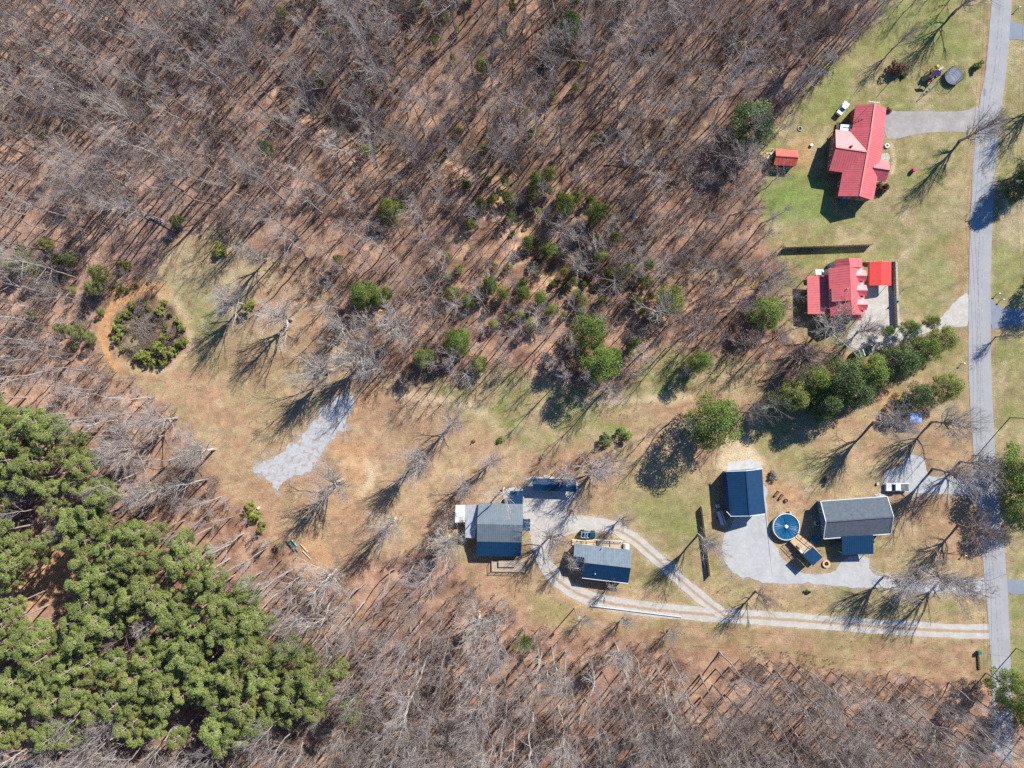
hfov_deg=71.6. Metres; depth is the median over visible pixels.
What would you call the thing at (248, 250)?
bare tree
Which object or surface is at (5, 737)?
pine tree
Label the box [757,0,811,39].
bare tree
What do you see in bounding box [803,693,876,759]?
bare tree
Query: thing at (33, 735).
pine tree
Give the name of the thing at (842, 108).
utility truck
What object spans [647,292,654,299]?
sapling
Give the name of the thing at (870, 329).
bare tree
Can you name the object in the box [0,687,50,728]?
pine tree
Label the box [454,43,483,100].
bare tree
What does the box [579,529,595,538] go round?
off road car
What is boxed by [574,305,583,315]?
sapling
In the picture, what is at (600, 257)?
sapling
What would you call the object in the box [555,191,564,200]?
sapling
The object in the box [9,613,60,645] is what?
pine tree
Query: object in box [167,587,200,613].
pine tree
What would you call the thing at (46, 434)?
pine tree
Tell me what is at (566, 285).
sapling
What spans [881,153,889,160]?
garden bed
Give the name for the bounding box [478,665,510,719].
bare tree
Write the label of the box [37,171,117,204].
bare tree
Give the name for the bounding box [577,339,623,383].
pine tree
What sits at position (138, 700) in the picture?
pine tree
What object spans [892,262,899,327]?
retaining wall
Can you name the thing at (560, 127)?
bare tree
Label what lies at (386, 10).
bare tree
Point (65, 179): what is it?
bare tree
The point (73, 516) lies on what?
pine tree
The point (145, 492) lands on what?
bare tree
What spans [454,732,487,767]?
bare tree
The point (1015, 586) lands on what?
asphalt driveway
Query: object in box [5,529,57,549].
pine tree
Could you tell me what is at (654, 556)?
gravel driveway
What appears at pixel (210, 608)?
pine tree
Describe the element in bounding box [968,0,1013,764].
road
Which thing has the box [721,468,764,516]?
navy garage
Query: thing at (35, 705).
pine tree
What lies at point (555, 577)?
gravel driveway
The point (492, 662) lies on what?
bare tree
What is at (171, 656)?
pine tree
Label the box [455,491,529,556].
metal barn
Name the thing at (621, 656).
bare tree
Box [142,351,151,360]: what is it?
young pine
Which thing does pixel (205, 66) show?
bare tree
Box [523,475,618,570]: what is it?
gravel pad
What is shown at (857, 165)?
brick house
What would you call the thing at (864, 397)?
evergreen tree
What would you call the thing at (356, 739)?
bare tree
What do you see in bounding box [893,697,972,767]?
bare tree
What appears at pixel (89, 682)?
pine tree
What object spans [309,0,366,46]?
bare tree
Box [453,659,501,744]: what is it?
bare tree
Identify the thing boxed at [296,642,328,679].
pine tree
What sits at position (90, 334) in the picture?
sapling
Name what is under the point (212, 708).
pine tree
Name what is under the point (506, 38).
pine tree
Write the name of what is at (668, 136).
bare tree
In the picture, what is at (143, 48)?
bare tree
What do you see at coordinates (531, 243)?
pine tree
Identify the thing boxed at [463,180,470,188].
sapling
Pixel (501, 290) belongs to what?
pine tree
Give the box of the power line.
[589,619,1017,657]
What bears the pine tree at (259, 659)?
on the ground
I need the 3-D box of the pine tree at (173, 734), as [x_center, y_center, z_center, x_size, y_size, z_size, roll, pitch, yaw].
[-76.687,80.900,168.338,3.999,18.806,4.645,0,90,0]
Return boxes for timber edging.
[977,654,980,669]
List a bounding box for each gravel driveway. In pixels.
[534,551,988,638]
[604,525,727,620]
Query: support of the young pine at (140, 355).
on the ground
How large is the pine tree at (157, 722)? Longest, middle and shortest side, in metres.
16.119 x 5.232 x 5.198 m
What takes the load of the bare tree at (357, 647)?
on the ground
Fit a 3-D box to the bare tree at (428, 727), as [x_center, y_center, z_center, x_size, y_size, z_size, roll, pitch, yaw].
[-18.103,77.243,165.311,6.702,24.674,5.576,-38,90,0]
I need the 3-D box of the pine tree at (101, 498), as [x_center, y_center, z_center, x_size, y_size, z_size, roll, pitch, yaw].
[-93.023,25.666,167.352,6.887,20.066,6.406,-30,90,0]
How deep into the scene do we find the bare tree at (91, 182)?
161.09 m
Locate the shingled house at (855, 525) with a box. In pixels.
[817,496,893,554]
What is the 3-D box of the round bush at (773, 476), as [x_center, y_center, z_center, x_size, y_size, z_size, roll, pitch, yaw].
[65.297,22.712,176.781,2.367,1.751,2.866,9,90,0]
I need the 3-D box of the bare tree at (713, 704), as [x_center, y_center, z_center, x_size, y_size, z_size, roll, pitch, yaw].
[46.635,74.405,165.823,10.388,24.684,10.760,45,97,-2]
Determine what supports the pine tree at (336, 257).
on the ground
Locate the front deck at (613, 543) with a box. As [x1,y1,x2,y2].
[572,539,622,547]
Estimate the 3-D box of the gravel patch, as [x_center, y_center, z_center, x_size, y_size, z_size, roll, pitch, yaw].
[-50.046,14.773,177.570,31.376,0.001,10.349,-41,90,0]
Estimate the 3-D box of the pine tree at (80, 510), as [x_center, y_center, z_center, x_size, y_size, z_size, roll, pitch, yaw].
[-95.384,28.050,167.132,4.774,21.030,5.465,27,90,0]
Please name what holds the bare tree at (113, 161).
on the ground
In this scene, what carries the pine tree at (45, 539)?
on the ground
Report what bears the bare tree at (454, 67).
on the ground
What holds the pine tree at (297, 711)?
on the ground
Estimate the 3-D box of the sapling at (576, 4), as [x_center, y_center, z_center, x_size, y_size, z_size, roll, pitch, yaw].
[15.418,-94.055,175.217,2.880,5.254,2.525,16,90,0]
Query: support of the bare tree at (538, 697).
on the ground
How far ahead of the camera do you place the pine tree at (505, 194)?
174.08 m
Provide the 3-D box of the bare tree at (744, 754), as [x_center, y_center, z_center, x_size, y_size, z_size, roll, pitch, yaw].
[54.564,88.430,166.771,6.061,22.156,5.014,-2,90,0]
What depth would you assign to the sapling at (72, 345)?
175.53 m
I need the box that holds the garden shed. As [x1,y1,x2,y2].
[772,149,798,167]
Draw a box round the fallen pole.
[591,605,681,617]
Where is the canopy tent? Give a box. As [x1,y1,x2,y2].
[906,412,921,422]
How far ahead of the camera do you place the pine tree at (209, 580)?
159.72 m
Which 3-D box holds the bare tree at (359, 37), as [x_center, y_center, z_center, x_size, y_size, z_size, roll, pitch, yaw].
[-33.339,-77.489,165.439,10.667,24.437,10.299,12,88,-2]
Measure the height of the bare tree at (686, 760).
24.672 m
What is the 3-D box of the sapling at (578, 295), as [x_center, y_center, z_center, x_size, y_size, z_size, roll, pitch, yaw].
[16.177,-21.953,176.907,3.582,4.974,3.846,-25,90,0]
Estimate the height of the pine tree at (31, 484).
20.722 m
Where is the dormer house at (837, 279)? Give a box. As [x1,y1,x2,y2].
[804,258,867,320]
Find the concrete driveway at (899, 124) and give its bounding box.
[884,106,977,138]
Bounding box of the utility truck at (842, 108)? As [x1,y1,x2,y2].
[836,101,849,115]
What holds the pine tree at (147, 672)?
on the ground
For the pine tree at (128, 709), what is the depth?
162.83 m
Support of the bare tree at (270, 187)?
on the ground
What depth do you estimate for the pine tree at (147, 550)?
163.14 m
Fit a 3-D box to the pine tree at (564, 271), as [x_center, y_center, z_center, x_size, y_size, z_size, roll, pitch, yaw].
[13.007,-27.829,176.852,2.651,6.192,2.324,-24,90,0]
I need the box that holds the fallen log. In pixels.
[148,216,172,225]
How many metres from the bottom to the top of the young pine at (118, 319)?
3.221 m
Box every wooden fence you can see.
[701,506,710,576]
[784,243,873,247]
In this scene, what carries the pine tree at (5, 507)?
on the ground
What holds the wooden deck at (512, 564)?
on the ground
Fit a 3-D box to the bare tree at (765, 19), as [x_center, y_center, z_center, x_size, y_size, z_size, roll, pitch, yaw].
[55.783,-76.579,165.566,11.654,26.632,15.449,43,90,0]
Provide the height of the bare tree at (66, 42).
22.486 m
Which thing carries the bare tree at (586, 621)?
on the ground
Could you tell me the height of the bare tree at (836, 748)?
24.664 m
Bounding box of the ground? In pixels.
[0,0,1023,767]
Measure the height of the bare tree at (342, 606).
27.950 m
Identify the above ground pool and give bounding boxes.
[771,513,799,539]
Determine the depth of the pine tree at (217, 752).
160.32 m
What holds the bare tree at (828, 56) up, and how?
on the ground
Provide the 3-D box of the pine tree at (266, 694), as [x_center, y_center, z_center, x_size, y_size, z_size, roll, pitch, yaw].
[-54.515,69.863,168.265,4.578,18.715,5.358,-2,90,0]
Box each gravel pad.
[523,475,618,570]
[722,485,985,596]
[847,285,968,349]
[883,455,975,494]
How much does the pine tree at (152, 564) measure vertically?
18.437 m
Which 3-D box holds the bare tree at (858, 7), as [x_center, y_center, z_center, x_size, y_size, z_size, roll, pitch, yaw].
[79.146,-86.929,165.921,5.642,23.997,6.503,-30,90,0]
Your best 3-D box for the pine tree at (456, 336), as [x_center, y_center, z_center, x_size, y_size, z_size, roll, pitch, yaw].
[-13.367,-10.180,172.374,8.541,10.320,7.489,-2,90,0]
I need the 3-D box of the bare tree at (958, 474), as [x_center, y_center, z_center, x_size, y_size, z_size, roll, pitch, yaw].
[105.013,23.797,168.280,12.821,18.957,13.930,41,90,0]
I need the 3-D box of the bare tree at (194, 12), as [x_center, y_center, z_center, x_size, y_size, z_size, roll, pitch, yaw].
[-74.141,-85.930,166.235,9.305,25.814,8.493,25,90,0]
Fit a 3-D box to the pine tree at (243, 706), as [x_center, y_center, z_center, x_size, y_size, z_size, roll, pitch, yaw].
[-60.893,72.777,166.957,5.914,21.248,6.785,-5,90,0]
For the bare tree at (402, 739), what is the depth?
157.21 m
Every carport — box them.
[533,478,575,491]
[865,261,890,285]
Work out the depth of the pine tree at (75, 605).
160.60 m
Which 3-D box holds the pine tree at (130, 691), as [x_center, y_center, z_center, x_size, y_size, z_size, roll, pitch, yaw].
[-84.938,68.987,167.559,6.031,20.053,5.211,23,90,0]
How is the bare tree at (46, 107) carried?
on the ground
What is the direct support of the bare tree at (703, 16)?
on the ground
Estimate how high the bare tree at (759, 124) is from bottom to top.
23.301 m
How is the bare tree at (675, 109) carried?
on the ground
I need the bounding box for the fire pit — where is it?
[822,560,829,567]
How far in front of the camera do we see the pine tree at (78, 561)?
159.03 m
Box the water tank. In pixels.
[623,543,629,549]
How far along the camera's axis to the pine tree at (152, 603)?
161.09 m
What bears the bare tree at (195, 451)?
on the ground
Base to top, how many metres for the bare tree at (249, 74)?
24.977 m
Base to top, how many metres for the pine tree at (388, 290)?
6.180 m
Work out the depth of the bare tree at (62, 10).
163.17 m
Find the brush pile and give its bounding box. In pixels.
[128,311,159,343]
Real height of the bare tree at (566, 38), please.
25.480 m
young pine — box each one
[110,322,124,331]
[111,332,123,340]
[114,312,123,322]
[115,260,125,267]
[121,261,131,269]
[121,309,131,318]
[129,301,135,310]
[134,349,146,361]
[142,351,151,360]
[147,354,158,363]
[151,341,164,352]
[153,305,165,315]
[158,357,168,366]
[159,300,167,305]
[159,333,167,339]
[159,346,176,357]
[170,347,178,355]
[176,337,188,345]
[177,324,186,332]
[241,298,255,311]
[243,510,250,516]
[245,500,255,509]
[249,510,262,519]
[256,520,266,532]
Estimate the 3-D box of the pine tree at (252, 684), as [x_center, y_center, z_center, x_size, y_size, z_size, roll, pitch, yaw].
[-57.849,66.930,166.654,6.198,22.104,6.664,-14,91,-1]
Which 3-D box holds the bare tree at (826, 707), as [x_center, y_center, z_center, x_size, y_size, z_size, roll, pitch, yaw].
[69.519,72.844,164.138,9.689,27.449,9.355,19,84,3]
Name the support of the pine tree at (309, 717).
on the ground
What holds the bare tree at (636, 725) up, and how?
on the ground
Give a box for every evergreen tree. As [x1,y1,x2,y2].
[169,214,185,226]
[375,196,405,224]
[679,390,743,452]
[728,97,778,150]
[763,390,783,409]
[778,377,812,411]
[792,363,833,399]
[803,384,844,424]
[814,352,866,400]
[836,373,877,409]
[852,351,891,387]
[876,343,921,383]
[879,325,895,336]
[897,320,920,336]
[901,380,935,411]
[904,333,942,366]
[921,314,940,328]
[926,324,959,352]
[929,371,965,404]
[982,666,1023,714]
[998,439,1023,495]
[1000,176,1023,204]
[1000,483,1023,533]
[1011,160,1023,188]
[1012,687,1023,731]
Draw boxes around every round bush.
[212,241,226,257]
[497,436,503,442]
[769,470,778,480]
[825,475,830,484]
[876,181,889,193]
[887,59,906,75]
[972,59,984,70]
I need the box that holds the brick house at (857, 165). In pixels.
[825,104,889,203]
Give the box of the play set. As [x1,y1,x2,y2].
[920,65,943,96]
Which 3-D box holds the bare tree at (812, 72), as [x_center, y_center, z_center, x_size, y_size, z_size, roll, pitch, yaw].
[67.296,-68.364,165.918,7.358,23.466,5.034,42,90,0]
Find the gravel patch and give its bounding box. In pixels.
[253,395,353,490]
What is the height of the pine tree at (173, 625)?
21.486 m
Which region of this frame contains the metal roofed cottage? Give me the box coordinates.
[572,543,631,583]
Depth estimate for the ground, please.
177.60 m
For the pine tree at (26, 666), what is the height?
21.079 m
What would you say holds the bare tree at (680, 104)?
on the ground
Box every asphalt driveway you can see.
[991,299,1023,328]
[1007,579,1023,594]
[1009,19,1023,39]
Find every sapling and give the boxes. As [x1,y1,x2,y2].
[2,260,20,275]
[25,308,35,317]
[29,260,50,276]
[37,238,54,250]
[48,254,67,266]
[67,286,76,294]
[69,342,77,348]
[81,331,97,344]
[96,307,104,314]
[275,4,287,22]
[311,69,327,85]
[325,28,335,37]
[359,144,370,156]
[363,90,373,101]
[411,0,428,11]
[440,252,451,264]
[444,285,461,300]
[449,53,455,61]
[453,263,463,274]
[455,126,461,133]
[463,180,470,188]
[464,217,475,229]
[473,55,489,74]
[475,197,486,211]
[480,144,486,152]
[485,176,491,184]
[487,193,498,205]
[487,286,495,295]
[488,318,498,328]
[502,312,508,320]
[505,196,514,206]
[515,310,525,320]
[518,277,527,286]
[524,317,536,330]
[525,124,539,137]
[528,189,540,202]
[530,170,542,183]
[533,206,541,214]
[542,166,556,182]
[542,241,557,258]
[543,185,552,194]
[544,50,553,61]
[547,90,555,101]
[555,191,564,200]
[562,283,569,290]
[570,0,579,7]
[570,288,583,302]
[571,82,580,92]
[572,191,583,204]
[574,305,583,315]
[576,57,583,68]
[585,195,595,204]
[591,233,599,242]
[594,249,608,263]
[598,294,606,303]
[601,267,614,278]
[610,231,620,243]
[616,280,625,287]
[618,261,634,276]
[629,295,636,305]
[637,307,646,315]
[639,274,654,289]
[642,258,655,270]
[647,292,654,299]
[648,310,660,321]
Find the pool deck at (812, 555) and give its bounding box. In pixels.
[789,533,822,564]
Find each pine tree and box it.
[0,390,26,403]
[0,401,32,420]
[0,404,45,427]
[0,420,36,451]
[0,422,29,441]
[0,441,42,475]
[0,463,9,478]
[0,476,33,496]
[0,496,38,514]
[0,517,32,532]
[0,518,50,546]
[0,540,32,561]
[0,550,53,582]
[0,566,45,592]
[0,585,31,609]
[0,589,47,617]
[0,604,48,635]
[0,620,46,648]
[0,625,56,657]
[0,636,10,661]
[0,666,45,698]
[0,667,41,693]
[0,676,61,722]
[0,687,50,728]
[0,693,5,709]
[0,710,30,747]
[0,716,45,749]
[2,432,44,452]
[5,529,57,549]
[7,405,65,424]
[7,466,69,495]
[8,668,52,699]
[9,454,59,475]
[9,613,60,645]
[10,250,34,265]
[11,407,73,432]
[12,436,62,456]
[12,626,68,664]
[17,650,67,681]
[17,684,44,707]
[18,448,74,472]
[20,623,78,654]
[21,640,62,674]
[22,546,66,568]
[23,264,42,279]
[25,616,66,639]
[26,702,82,743]
[28,682,71,717]
[30,424,96,444]
[30,437,76,457]
[31,531,71,551]
[33,714,82,752]
[34,477,77,499]
[36,658,83,691]
[36,687,81,720]
[37,412,89,433]
[37,497,84,518]
[39,683,75,714]
[40,660,69,681]
[51,614,98,642]
[51,630,105,662]
[51,654,99,692]
[52,322,65,331]
[52,645,104,683]
[53,440,103,466]
[53,528,108,551]
[54,506,106,534]
[58,251,78,264]
[58,601,110,633]
[58,672,99,707]
[59,471,105,494]
[60,715,96,747]
[61,449,115,478]
[61,680,109,715]
[63,565,110,599]
[63,610,123,651]
[64,587,115,619]
[65,323,86,338]
[65,429,109,446]
[65,508,118,534]
[67,540,102,570]
[69,521,121,555]
[69,638,123,675]
[73,574,117,598]
[74,497,125,519]
[74,625,114,655]
[77,475,123,497]
[77,506,129,533]
[80,652,128,688]
[80,689,125,726]
[81,452,123,472]
[83,279,105,295]
[83,607,113,633]
[87,264,111,282]
[88,481,139,510]
[89,563,115,587]
[90,512,140,539]
[92,530,140,555]
[92,680,121,702]
[94,545,121,565]
[94,654,139,688]
[96,580,130,603]
[96,688,134,720]
[98,607,142,637]
[98,636,149,676]
[104,592,133,613]
[105,565,143,587]
[108,537,164,570]
[110,544,145,564]
[112,517,156,541]
[112,709,147,739]
[115,560,145,580]
[116,575,166,611]
[118,660,149,688]
[122,666,164,700]
[122,688,155,715]
[123,518,171,545]
[125,712,161,747]
[126,603,148,622]
[129,566,163,590]
[130,569,182,603]
[130,645,160,671]
[132,675,170,704]
[133,551,158,570]
[134,631,160,652]
[136,528,175,553]
[141,654,168,679]
[142,679,182,715]
[143,706,181,740]
[145,520,184,539]
[145,546,187,574]
[145,584,186,615]
[146,660,164,679]
[151,668,183,698]
[152,635,180,662]
[153,690,187,718]
[154,596,193,625]
[155,621,191,649]
[157,601,195,634]
[162,546,203,579]
[164,640,203,676]
[165,626,209,661]
[165,707,203,750]
[166,526,212,553]
[167,560,206,583]
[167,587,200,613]
[169,604,206,628]
[170,621,207,652]
[171,681,200,704]
[175,635,220,678]
[180,605,213,636]
[182,569,221,598]
[182,658,215,690]
[183,647,223,687]
[185,542,230,571]
[185,633,219,663]
[187,672,216,698]
[188,557,230,591]
[196,574,234,604]
[196,676,222,706]
[196,696,244,748]
[200,719,219,741]
[202,681,224,704]
[203,559,247,589]
[203,660,226,685]
[204,612,239,647]
[205,593,234,615]
[205,678,242,716]
[209,600,239,622]
[211,725,242,758]
[214,647,250,683]
[215,608,251,634]
[218,630,257,669]
[219,653,258,692]
[219,690,258,738]
[220,679,248,706]
[222,583,259,614]
[226,629,250,649]
[227,676,269,724]
[232,712,262,746]
[233,571,261,593]
[233,612,269,644]
[238,593,278,634]
[239,581,273,605]
[242,707,277,736]
[243,626,280,664]
[244,662,271,694]
[256,605,283,637]
[257,139,274,157]
[257,653,284,676]
[257,694,284,726]
[262,662,291,703]
[263,673,294,712]
[270,630,300,666]
[277,668,309,712]
[278,708,302,728]
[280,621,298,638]
[281,663,301,692]
[282,624,309,657]
[288,691,316,718]
[290,630,322,666]
[290,697,307,716]
[295,653,332,702]
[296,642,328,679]
[304,695,324,724]
[310,677,335,705]
[328,649,350,679]
[331,254,343,264]
[338,686,362,727]
[346,279,380,310]
[370,287,388,305]
[381,285,393,296]
[411,345,435,368]
[431,35,438,46]
[440,326,473,356]
[441,10,448,21]
[460,294,474,306]
[470,354,488,373]
[482,275,497,291]
[495,286,510,300]
[500,26,508,41]
[500,175,509,186]
[501,190,510,201]
[503,211,516,224]
[508,0,516,15]
[516,285,530,299]
[520,235,535,250]
[529,174,544,190]
[532,290,546,305]
[538,243,551,256]
[543,303,559,318]
[554,192,575,217]
[559,11,583,40]
[559,267,567,276]
[564,311,610,353]
[569,277,577,286]
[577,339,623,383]
[578,297,588,306]
[583,200,607,223]
[590,133,597,143]
[625,349,634,358]
[626,338,640,348]
[633,295,643,305]
[655,282,685,315]
[686,348,713,374]
[745,294,786,333]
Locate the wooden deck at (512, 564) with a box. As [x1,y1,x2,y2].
[492,560,524,571]
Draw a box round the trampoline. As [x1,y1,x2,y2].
[944,65,965,84]
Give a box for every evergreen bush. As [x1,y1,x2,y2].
[597,432,612,448]
[614,426,631,441]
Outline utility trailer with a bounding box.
[716,510,725,526]
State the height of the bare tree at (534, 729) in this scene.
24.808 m
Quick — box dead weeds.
[101,229,981,674]
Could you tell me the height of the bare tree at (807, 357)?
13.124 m
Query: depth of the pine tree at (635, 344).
172.29 m
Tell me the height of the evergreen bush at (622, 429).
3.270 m
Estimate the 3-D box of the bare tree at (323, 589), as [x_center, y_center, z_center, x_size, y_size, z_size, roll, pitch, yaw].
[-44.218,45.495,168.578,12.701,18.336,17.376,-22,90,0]
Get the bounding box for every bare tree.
[0,0,62,71]
[0,62,63,120]
[0,111,57,163]
[0,161,65,189]
[0,209,46,255]
[0,230,60,280]
[0,240,78,292]
[0,495,64,523]
[4,0,63,39]
[8,722,83,767]
[13,53,93,96]
[16,0,89,50]
[21,87,88,128]
[25,274,90,305]
[28,361,93,382]
[32,74,107,127]
[32,693,106,754]
[37,84,115,144]
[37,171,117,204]
[40,0,93,35]
[43,132,122,200]
[44,726,134,767]
[45,159,126,212]
[46,0,122,41]
[51,144,111,195]
[55,725,99,767]
[56,32,117,79]
[57,0,102,48]
[59,384,122,408]
[60,146,134,192]
[61,86,130,133]
[61,714,123,767]
[65,413,127,436]
[66,0,139,37]
[73,471,137,502]
[74,34,140,80]
[76,182,148,235]
[79,692,135,755]
[83,115,163,159]
[86,132,152,188]
[87,409,157,482]
[90,78,159,145]
[90,404,153,428]
[96,59,153,110]
[100,463,170,515]
[105,11,177,75]
[118,122,190,183]
[127,391,180,446]
[129,152,183,191]
[132,0,211,67]
[134,155,214,227]
[140,16,192,82]
[149,0,213,42]
[154,155,207,184]
[157,0,223,41]
[158,513,207,545]
[163,154,219,187]
[165,127,236,202]
[165,419,222,479]
[174,496,221,515]
[177,39,237,101]
[180,79,241,132]
[182,59,223,101]
[187,740,229,767]
[194,0,230,38]
[202,275,257,337]
[205,533,243,564]
[215,127,274,187]
[223,39,266,92]
[223,88,272,129]
[224,145,283,199]
[225,237,282,270]
[229,738,248,767]
[231,702,291,764]
[232,58,284,114]
[233,124,283,173]
[239,569,292,604]
[245,0,292,60]
[248,155,295,189]
[251,283,303,352]
[257,0,292,44]
[260,208,307,267]
[261,608,318,657]
[269,30,316,87]
[272,103,312,150]
[276,721,311,767]
[279,343,345,397]
[281,59,331,120]
[281,180,322,213]
[282,0,325,34]
[285,597,345,657]
[290,611,323,652]
[295,557,348,615]
[300,0,363,57]
[302,728,332,767]
[303,441,359,517]
[303,723,349,767]
[304,734,339,767]
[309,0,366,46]
[313,124,361,162]
[316,305,382,386]
[319,581,364,620]
[320,706,352,761]
[321,305,355,342]
[325,732,375,767]
[326,674,377,723]
[330,629,368,664]
[330,701,376,767]
[331,666,383,740]
[332,0,357,33]
[338,13,382,73]
[339,80,372,141]
[343,0,383,50]
[348,630,403,684]
[349,732,391,767]
[355,0,426,40]
[358,508,403,555]
[361,58,393,108]
[363,642,420,712]
[363,655,438,736]
[363,717,423,767]
[364,6,394,62]
[367,689,436,767]
[372,22,405,82]
[372,569,395,606]
[373,293,422,349]
[375,678,401,743]
[376,621,435,676]
[381,444,433,492]
[381,708,400,758]
[385,695,422,755]
[386,627,413,652]
[388,77,431,135]
[402,639,431,690]
[403,716,438,767]
[407,82,446,134]
[415,702,448,740]
[419,124,442,164]
[420,638,452,704]
[421,611,457,680]
[425,520,474,584]
[426,721,439,767]
[430,0,467,39]
[431,104,461,157]
[432,48,470,101]
[435,395,474,448]
[440,671,498,726]
[442,61,480,130]
[442,651,461,702]
[447,468,475,503]
[447,700,476,757]
[448,736,476,767]
[450,596,518,680]
[450,703,487,763]
[451,649,481,706]
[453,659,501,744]
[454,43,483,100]
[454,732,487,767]
[459,687,491,742]
[460,631,489,678]
[462,723,495,767]
[464,30,517,97]
[465,609,527,678]
[467,112,525,177]
[471,101,506,132]
[471,468,520,530]
[471,724,509,767]
[475,12,501,71]
[476,448,509,475]
[476,632,508,676]
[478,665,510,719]
[490,83,536,134]
[490,726,541,767]
[497,113,528,151]
[499,126,520,162]
[501,664,532,725]
[504,74,538,125]
[506,657,554,715]
[508,89,574,146]
[508,122,530,163]
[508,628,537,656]
[510,5,530,57]
[511,641,559,700]
[517,0,544,33]
[520,517,573,573]
[521,686,544,747]
[526,26,570,86]
[530,32,574,93]
[536,0,561,36]
[538,721,568,766]
[541,103,576,153]
[548,14,619,87]
[548,651,576,712]
[549,17,577,64]
[549,705,589,767]
[549,730,580,767]
[553,457,580,485]
[561,552,585,572]
[564,248,602,282]
[564,713,586,767]
[570,491,593,518]
[574,449,638,491]
[574,698,623,763]
[576,612,599,628]
[582,676,614,723]
[592,2,621,66]
[593,639,640,695]
[594,57,638,121]
[598,730,622,767]
[600,1,656,74]
[601,671,636,721]
[607,581,617,597]
[608,43,635,86]
[610,59,636,128]
[611,121,638,173]
[613,16,671,69]
[614,508,637,532]
[618,614,641,637]
[620,687,653,748]
[622,669,656,725]
[623,711,675,767]
[627,98,652,152]
[630,140,663,180]
[633,722,677,767]
[634,53,676,95]
[637,0,674,66]
[640,720,674,767]
[648,694,684,758]
[656,693,706,764]
[656,729,694,767]
[658,96,688,145]
[658,115,683,158]
[658,621,686,648]
[664,83,696,127]
[664,704,685,747]
[667,0,697,48]
[671,693,710,753]
[673,727,691,767]
[680,696,717,760]
[682,0,734,41]
[682,84,721,139]
[683,713,715,767]
[687,0,726,67]
[697,526,734,572]
[699,674,743,739]
[700,54,761,123]
[700,713,743,765]
[705,16,744,69]
[705,135,738,171]
[706,728,742,767]
[710,668,756,722]
[713,707,763,767]
[717,40,767,95]
[717,133,769,177]
[722,2,780,68]
[724,1,753,46]
[728,666,783,725]
[728,702,771,762]
[730,719,779,767]
[740,735,761,766]
[748,107,773,143]
[748,719,794,765]
[752,583,784,620]
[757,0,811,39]
[758,663,808,698]
[760,712,821,767]
[763,261,804,294]
[770,338,834,387]
[776,58,831,105]
[787,44,846,93]
[790,699,848,754]
[792,680,850,730]
[799,1,846,51]
[802,706,836,765]
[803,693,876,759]
[808,675,852,735]
[811,289,868,362]
[812,687,875,743]
[815,700,886,764]
[826,695,906,756]
[832,686,898,758]
[832,704,918,767]
[834,0,867,37]
[849,725,898,766]
[850,308,886,341]
[854,686,939,736]
[867,553,941,608]
[872,386,927,449]
[877,703,938,767]
[892,19,922,48]
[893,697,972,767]
[896,715,967,767]
[914,542,971,601]
[921,730,992,767]
[922,696,1004,755]
[930,392,999,449]
[931,451,993,506]
[942,564,1007,620]
[945,728,1018,767]
[951,699,1023,767]
[952,0,1000,13]
[956,507,1023,576]
[958,99,1017,147]
[959,442,1009,488]
[976,698,1023,756]
[995,326,1018,344]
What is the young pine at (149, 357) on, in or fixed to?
on the ground
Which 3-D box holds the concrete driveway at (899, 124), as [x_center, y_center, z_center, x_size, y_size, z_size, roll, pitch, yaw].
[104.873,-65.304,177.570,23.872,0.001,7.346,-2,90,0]
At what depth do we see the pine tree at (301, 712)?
163.08 m
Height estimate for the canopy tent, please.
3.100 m
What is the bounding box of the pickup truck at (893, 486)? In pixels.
[884,482,908,491]
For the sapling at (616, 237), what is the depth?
173.61 m
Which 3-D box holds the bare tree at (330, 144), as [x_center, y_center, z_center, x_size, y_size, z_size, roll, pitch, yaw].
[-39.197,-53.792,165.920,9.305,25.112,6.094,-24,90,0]
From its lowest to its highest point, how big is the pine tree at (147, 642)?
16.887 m
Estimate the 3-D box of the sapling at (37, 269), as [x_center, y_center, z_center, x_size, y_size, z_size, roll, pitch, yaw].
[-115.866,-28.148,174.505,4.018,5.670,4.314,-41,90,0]
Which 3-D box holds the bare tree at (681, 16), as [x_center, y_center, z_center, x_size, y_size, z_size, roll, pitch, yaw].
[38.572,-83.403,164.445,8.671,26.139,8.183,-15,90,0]
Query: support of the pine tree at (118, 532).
on the ground
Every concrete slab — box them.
[503,486,523,500]
[726,460,761,470]
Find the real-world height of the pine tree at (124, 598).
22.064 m
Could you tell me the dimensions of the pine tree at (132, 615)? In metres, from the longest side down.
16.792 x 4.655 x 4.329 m
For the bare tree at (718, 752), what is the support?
on the ground

